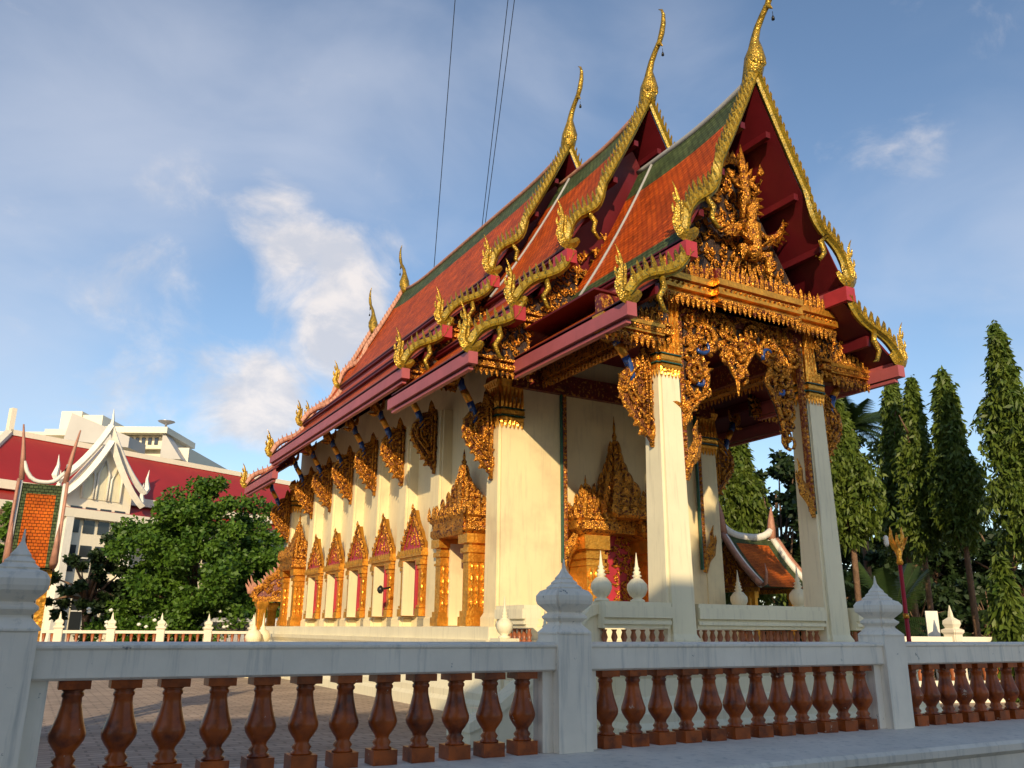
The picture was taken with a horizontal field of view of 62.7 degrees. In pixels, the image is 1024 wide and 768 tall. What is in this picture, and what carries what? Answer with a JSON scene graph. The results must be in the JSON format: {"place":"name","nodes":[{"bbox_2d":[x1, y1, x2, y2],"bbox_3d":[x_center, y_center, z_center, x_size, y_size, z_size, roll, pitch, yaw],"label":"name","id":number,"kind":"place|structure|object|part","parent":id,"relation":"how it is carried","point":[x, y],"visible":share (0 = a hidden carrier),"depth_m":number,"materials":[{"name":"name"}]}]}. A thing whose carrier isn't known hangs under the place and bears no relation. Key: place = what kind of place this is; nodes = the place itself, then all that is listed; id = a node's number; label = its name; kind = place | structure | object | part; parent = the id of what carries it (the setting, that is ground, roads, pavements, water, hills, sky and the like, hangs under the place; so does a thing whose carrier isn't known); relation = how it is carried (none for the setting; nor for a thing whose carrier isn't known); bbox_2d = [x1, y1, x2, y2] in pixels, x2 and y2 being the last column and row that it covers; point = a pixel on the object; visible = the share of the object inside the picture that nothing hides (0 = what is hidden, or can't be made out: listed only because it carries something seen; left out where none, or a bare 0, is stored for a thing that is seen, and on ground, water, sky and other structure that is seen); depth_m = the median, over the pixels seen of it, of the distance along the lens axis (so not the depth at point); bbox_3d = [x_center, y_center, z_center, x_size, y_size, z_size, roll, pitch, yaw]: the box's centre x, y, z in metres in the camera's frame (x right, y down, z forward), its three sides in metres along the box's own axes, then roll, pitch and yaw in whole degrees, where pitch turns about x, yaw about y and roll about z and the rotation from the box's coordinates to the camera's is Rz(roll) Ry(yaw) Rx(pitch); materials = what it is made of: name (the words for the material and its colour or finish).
{"place":"outdoors","nodes":[
{"label":"outdoors","id":0,"kind":"place"},
{"bbox_2d":[0,411,225,468],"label":"modern block","id":1,"kind":"structure","parent":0,"point":[166,442],"depth_m":91.83,"materials":[{"name":"white concrete"}]},
{"bbox_2d":[434,3,454,265],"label":"overhead cable","id":2,"kind":"object","parent":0,"point":[444,131],"visible":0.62,"depth_m":46.76,"materials":[{"name":"black metal"}]},
{"bbox_2d":[482,1,507,224],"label":"overhead cable","id":3,"kind":"object","parent":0,"point":[495,111],"visible":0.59,"depth_m":47.17,"materials":[{"name":"black metal"}]},
{"bbox_2d":[485,0,514,222],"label":"overhead cable","id":4,"kind":"object","parent":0,"point":[500,109],"visible":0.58,"depth_m":47.17,"materials":[{"name":"black metal"}]},
{"bbox_2d":[0,529,1023,767],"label":"balustrade wall","id":5,"kind":"structure","parent":0,"point":[564,662],"depth_m":6.80,"materials":[{"name":"paint"}]},
{"bbox_2d":[0,0,1023,604],"label":"sky","id":6,"kind":"structure","parent":0,"point":[203,203],"materials":[{"name":"blue"}]},
{"bbox_2d":[36,669,1019,767],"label":"paved courtyard","id":7,"kind":"structure","parent":0,"point":[91,750],"depth_m":14.67,"materials":[{"name":"brick"}]},
{"bbox_2d":[0,501,42,622],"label":"tree","id":8,"kind":"object","parent":7,"relation":"on","point":[5,516],"visible":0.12,"depth_m":33.38,"materials":[{"name":"green plant"}]},
{"bbox_2d":[2,424,80,641],"bbox_3d":[-7.354,2.921,12.761,0.828,4.652,1.418,9,-19,-28],"label":"boundary shrine","id":9,"kind":"object","parent":7,"relation":"on","point":[38,511],"visible":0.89,"depth_m":12.83,"materials":[{"name":"orange tile"}]},
{"bbox_2d":[45,531,132,641],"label":"tree","id":10,"kind":"object","parent":7,"relation":"on","point":[86,589],"visible":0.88,"depth_m":38.95,"materials":[{"name":"green plant"}]},
{"bbox_2d":[72,607,136,641],"bbox_3d":[-18.392,11.467,38.295,3.034,2.444,2.004,9,-19,-28],"label":"shrub","id":11,"kind":"object","parent":7,"relation":"on","point":[90,626],"visible":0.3,"depth_m":37.93,"materials":[{"name":"green plant"}]},
{"bbox_2d":[41,613,253,641],"bbox_3d":[-16.146,10.921,35.964,14.268,2.200,0.408,10,-19,-29],"label":"fence","id":12,"kind":"object","parent":7,"relation":"on","point":[110,631],"visible":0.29,"depth_m":36.06,"materials":[{"name":"concrete"}]},
{"bbox_2d":[115,609,179,641],"bbox_3d":[-16.531,11.387,38.418,3.091,2.123,1.929,9,-19,-28],"label":"shrub","id":13,"kind":"object","parent":7,"relation":"on","point":[123,622],"visible":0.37,"depth_m":38.23,"materials":[{"name":"green plant"}]},
{"bbox_2d":[97,474,286,641],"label":"tree","id":14,"kind":"object","parent":7,"relation":"on","point":[175,548],"visible":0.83,"depth_m":40.17,"materials":[{"name":"green plant"}]},
{"bbox_2d":[164,610,232,641],"bbox_3d":[-14.729,11.912,39.737,3.422,2.392,2.210,9,-19,-28],"label":"shrub","id":15,"kind":"object","parent":7,"relation":"on","point":[216,629],"visible":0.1,"depth_m":39.53,"materials":[{"name":"green plant"}]},
{"bbox_2d":[194,618,277,641],"bbox_3d":[-13.470,12.361,40.559,4.804,2.044,1.922,0,-16,0],"label":"parked van","id":16,"kind":"object","parent":7,"relation":"on","point":[217,621],"visible":0.02,"depth_m":39.89,"materials":[{"name":"silver metal"}]},
{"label":"windows","id":17,"kind":"part","parent":16,"relation":"part of","materials":[{"name":"glass"}]},
{"bbox_2d":[243,613,261,677],"bbox_3d":[-8.771,8.817,28.401,0.560,2.100,0.546,9,-19,-28],"label":"bollard","id":18,"kind":"object","parent":7,"relation":"on","point":[253,634],"visible":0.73,"depth_m":28.32,"materials":[{"name":"white concrete"}]},
{"bbox_2d":[246,563,281,629],"bbox_3d":[-8.675,8.959,34.025,3.879,4.987,2.107,0,-16,0],"label":"gilded shrine","id":19,"kind":"object","parent":7,"relation":"on","point":[268,588],"visible":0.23,"depth_m":33.38,"materials":[{"name":"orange metal"}]},
{"bbox_2d":[259,613,269,641],"bbox_3d":[-8.627,8.976,28.941,0.560,2.100,0.546,9,-19,-28],"label":"bollard","id":20,"kind":"object","parent":7,"relation":"on","point":[265,635],"visible":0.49,"depth_m":28.89,"materials":[{"name":"white concrete"}]},
{"bbox_2d":[240,0,942,747],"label":"temple hall","id":21,"kind":"structure","parent":7,"relation":"on","point":[608,354],"depth_m":18.13,"materials":[{"name":"white paint"}]},
{"bbox_2d":[276,514,307,625],"bbox_3d":[-7.848,6.731,30.525,0.938,3.990,2.070,9,-19,-28],"label":"side door","id":22,"kind":"structure","parent":21,"relation":"in","point":[293,559],"depth_m":30.11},
{"bbox_2d":[303,534,323,618],"bbox_3d":[-6.513,6.445,28.219,0.530,2.785,1.620,9,-19,-28],"label":"window","id":23,"kind":"structure","parent":21,"relation":"in","point":[314,572],"depth_m":28.13,"materials":[{"name":"gold"}]},
{"bbox_2d":[322,528,344,618],"bbox_3d":[-5.483,5.938,26.461,0.530,2.785,1.620,9,-19,-28],"label":"window","id":24,"kind":"structure","parent":21,"relation":"in","point":[334,569],"depth_m":26.38,"materials":[{"name":"gold"}]},
{"bbox_2d":[343,521,368,617],"bbox_3d":[-4.453,5.431,24.702,0.530,2.785,1.620,9,-19,-28],"label":"window","id":25,"kind":"structure","parent":21,"relation":"in","point":[356,565],"depth_m":24.63,"materials":[{"name":"gold"}]},
{"bbox_2d":[368,513,395,617],"bbox_3d":[-3.423,4.925,22.944,0.530,2.785,1.620,9,-19,-28],"label":"window","id":26,"kind":"structure","parent":21,"relation":"in","point":[382,561],"depth_m":22.87,"materials":[{"name":"gold"}]},
{"bbox_2d":[377,585,390,593],"bbox_3d":[-3.289,5.253,21.452,0.174,0.200,0.417,-8,-18,27],"label":"floodlight","id":27,"kind":"object","parent":21,"relation":"attached to","point":[380,589],"visible":1,"depth_m":21.31,"materials":[{"name":"black metal"}]},
{"bbox_2d":[396,504,427,616],"bbox_3d":[-2.393,4.418,21.185,0.530,2.785,1.620,9,-19,-28],"label":"window","id":28,"kind":"structure","parent":21,"relation":"in","point":[413,554],"depth_m":21.13,"materials":[{"name":"gold"}]},
{"bbox_2d":[427,449,485,625],"bbox_3d":[-1.129,3.426,19.053,0.938,3.990,2.070,9,-19,-28],"label":"side door","id":29,"kind":"structure","parent":21,"relation":"in","point":[459,526],"depth_m":18.90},
{"bbox_2d":[568,416,648,601],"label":"front door","id":30,"kind":"structure","parent":21,"relation":"in","point":[611,520],"depth_m":18.99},
{"bbox_2d":[718,443,786,605],"bbox_3d":[7.825,5.506,28.649,2.920,8.846,3.108,9,-19,-28],"label":"mast tree","id":31,"kind":"object","parent":7,"relation":"on","point":[743,506],"visible":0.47,"depth_m":28.48,"materials":[{"name":"green plant"}]},
{"bbox_2d":[719,503,802,641],"bbox_3d":[7.207,6.305,25.269,2.579,5.402,3.147,11,-19,-32],"label":"boundary shrine","id":32,"kind":"object","parent":7,"relation":"on","point":[759,563],"visible":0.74,"depth_m":25.03,"materials":[{"name":"orange tile"}]},
{"bbox_2d":[727,448,800,641],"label":"tree","id":33,"kind":"object","parent":7,"relation":"on","point":[780,470],"visible":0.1,"depth_m":41.06,"materials":[{"name":"green plant"}]},
{"bbox_2d":[758,454,895,641],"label":"tree","id":34,"kind":"object","parent":7,"relation":"on","point":[771,497],"visible":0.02,"depth_m":42.61,"materials":[{"name":"green plant"}]},
{"bbox_2d":[846,599,854,630],"bbox_3d":[12.850,9.616,32.140,2.953,3.022,2.704,9,-19,-28],"label":"bush","id":35,"kind":"object","parent":7,"relation":"on","point":[849,604],"visible":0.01,"depth_m":31.97,"materials":[{"name":"green plant"}]},
{"bbox_2d":[775,545,926,637],"bbox_3d":[13.603,9.219,34.241,5.955,6.020,6.193,-3,-17,12],"label":"tree","id":36,"kind":"object","parent":7,"relation":"on","point":[873,558],"visible":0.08,"depth_m":33.59,"materials":[{"name":"green plant"}]},
{"bbox_2d":[840,397,881,592],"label":"palm tree","id":37,"kind":"object","parent":7,"relation":"on","point":[861,419],"visible":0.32,"depth_m":34.44,"materials":[{"name":"green plant"}]},
{"bbox_2d":[830,398,896,630],"bbox_3d":[10.021,4.490,24.696,2.469,8.607,2.429,9,-19,-28],"label":"mast tree","id":38,"kind":"object","parent":7,"relation":"on","point":[856,489],"visible":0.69,"depth_m":24.57,"materials":[{"name":"green plant"}]},
{"bbox_2d":[846,433,946,615],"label":"tree","id":39,"kind":"object","parent":7,"relation":"on","point":[875,545],"visible":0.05,"depth_m":42.76,"materials":[{"name":"green plant"}]},
{"bbox_2d":[883,527,911,641],"bbox_3d":[8.426,4.997,18.003,0.540,3.849,0.190,-1,-16,6],"label":"lamp post","id":40,"kind":"object","parent":7,"relation":"on","point":[897,547],"visible":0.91,"depth_m":18.29,"materials":[{"name":"gold paint"}]},
{"bbox_2d":[844,562,970,677],"bbox_3d":[11.889,7.550,26.600,4.856,3.865,4.922,-8,-18,27],"label":"palm tree","id":41,"kind":"object","parent":7,"relation":"on","point":[894,593],"visible":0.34,"depth_m":26.22,"materials":[{"name":"green plant"}]},
{"bbox_2d":[875,382,945,633],"bbox_3d":[13.933,4.738,29.771,2.139,11.041,2.214,-1,-16,4],"label":"mast tree","id":42,"kind":"object","parent":7,"relation":"on","point":[891,404],"visible":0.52,"depth_m":30.37,"materials":[{"name":"green plant"}]},
{"bbox_2d":[889,374,953,679],"bbox_3d":[13.541,4.524,27.797,1.878,10.337,2.038,-12,-21,37],"label":"mast tree","id":43,"kind":"object","parent":7,"relation":"on","point":[915,521],"visible":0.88,"depth_m":27.96,"materials":[{"name":"green plant"}]},
{"bbox_2d":[890,573,966,675],"bbox_3d":[15.276,8.897,31.035,3.112,3.808,3.498,9,-19,-28],"label":"bush","id":44,"kind":"object","parent":7,"relation":"on","point":[937,590],"visible":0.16,"depth_m":30.78,"materials":[{"name":"green plant"}]},
{"bbox_2d":[924,611,940,679],"bbox_3d":[10.838,6.918,21.478,0.320,2.150,0.100,0,-16,0],"label":"notice board","id":45,"kind":"object","parent":7,"relation":"on","point":[932,623],"visible":0.5,"depth_m":21.64,"materials":[{"name":"white metal"}]},
{"bbox_2d":[873,497,998,628],"bbox_3d":[20.451,9.158,40.427,6.452,10.012,7.460,-3,-17,12],"label":"tree","id":46,"kind":"object","parent":7,"relation":"on","point":[949,596],"visible":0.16,"depth_m":38.60,"materials":[{"name":"green plant"}]},
{"bbox_2d":[926,608,956,676],"bbox_3d":[11.860,7.309,22.979,0.895,2.301,1.210,-5,-17,17],"label":"bush","id":47,"kind":"object","parent":7,"relation":"on","point":[942,616],"visible":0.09,"depth_m":23.21,"materials":[{"name":"green plant"}]},
{"bbox_2d":[904,606,1005,702],"bbox_3d":[14.437,6.830,21.296,15.064,2.270,0.484,4,-17,-11],"label":"fence","id":48,"kind":"object","parent":7,"relation":"on","point":[951,631],"visible":0.22,"depth_m":20.56,"materials":[{"name":"concrete"}]},
{"bbox_2d":[916,365,995,676],"bbox_3d":[14.081,4.208,26.365,2.118,10.148,2.183,1,-16,-2],"label":"mast tree","id":49,"kind":"object","parent":7,"relation":"on","point":[957,484],"visible":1,"depth_m":26.34,"materials":[{"name":"green plant"}]},
{"bbox_2d":[923,612,989,669],"bbox_3d":[17.676,10.175,33.168,3.488,2.598,2.904,-6,-17,20],"label":"bush","id":50,"kind":"object","parent":7,"relation":"on","point":[967,625],"visible":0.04,"depth_m":33.25,"materials":[{"name":"green plant"}]},
{"bbox_2d":[953,574,991,636],"bbox_3d":[17.110,8.779,30.494,3.009,3.762,3.572,-4,-17,15],"label":"bush","id":51,"kind":"object","parent":7,"relation":"on","point":[981,583],"visible":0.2,"depth_m":30.77,"materials":[{"name":"green plant"}]},
{"bbox_2d":[930,499,1020,632],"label":"tree","id":52,"kind":"object","parent":7,"relation":"on","point":[944,568],"visible":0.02,"depth_m":41.13,"materials":[{"name":"green plant"}]},
{"bbox_2d":[942,515,1023,631],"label":"tree","id":53,"kind":"object","parent":7,"relation":"on","point":[955,571],"visible":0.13,"depth_m":38.88,"materials":[{"name":"green plant"}]},
{"bbox_2d":[967,320,1023,568],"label":"mast tree","id":54,"kind":"object","parent":7,"relation":"on","point":[999,423],"visible":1,"depth_m":23.35,"materials":[{"name":"green plant"}]},
{"bbox_2d":[980,551,1023,702],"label":"mast tree","id":55,"kind":"object","parent":7,"relation":"on","point":[1004,617],"visible":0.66,"depth_m":20.84,"materials":[{"name":"green plant"}]},
{"bbox_3d":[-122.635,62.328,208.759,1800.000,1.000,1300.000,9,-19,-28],"label":"ground","id":56,"kind":"structure","parent":0,"visible":0},
{"bbox_2d":[0,408,290,641],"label":"red roofed hall","id":57,"kind":"structure","parent":56,"relation":"on","point":[112,481],"depth_m":50.60,"materials":[{"name":"tile"}]},
{"bbox_2d":[66,544,75,571],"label":"window","id":58,"kind":"structure","parent":57,"relation":"in","point":[72,547],"depth_m":47.98,"materials":[{"name":"black glass"}]},
{"bbox_2d":[67,593,81,633],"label":"window","id":59,"kind":"structure","parent":57,"relation":"in","point":[75,615],"depth_m":47.57,"materials":[{"name":"grey glass"}]},
{"bbox_2d":[70,505,81,532],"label":"window","id":60,"kind":"structure","parent":57,"relation":"in","point":[76,524],"depth_m":48.46,"materials":[{"name":"grey glass"}]},
{"bbox_2d":[78,545,90,571],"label":"window","id":61,"kind":"structure","parent":57,"relation":"in","point":[83,551],"depth_m":48.56,"materials":[{"name":"grey glass"}]},
{"bbox_2d":[82,507,96,533],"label":"window","id":62,"kind":"structure","parent":57,"relation":"in","point":[88,525],"depth_m":49.06,"materials":[{"name":"grey glass"}]},
{"bbox_2d":[97,509,110,534],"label":"window","id":63,"kind":"structure","parent":57,"relation":"in","point":[103,526],"depth_m":49.76,"materials":[{"name":"grey glass"}]},
{"bbox_2d":[228,500,286,616],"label":"tree","id":64,"kind":"object","parent":56,"relation":"on","point":[278,540],"visible":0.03,"depth_m":55.92,"materials":[{"name":"green plant"}]}
]}

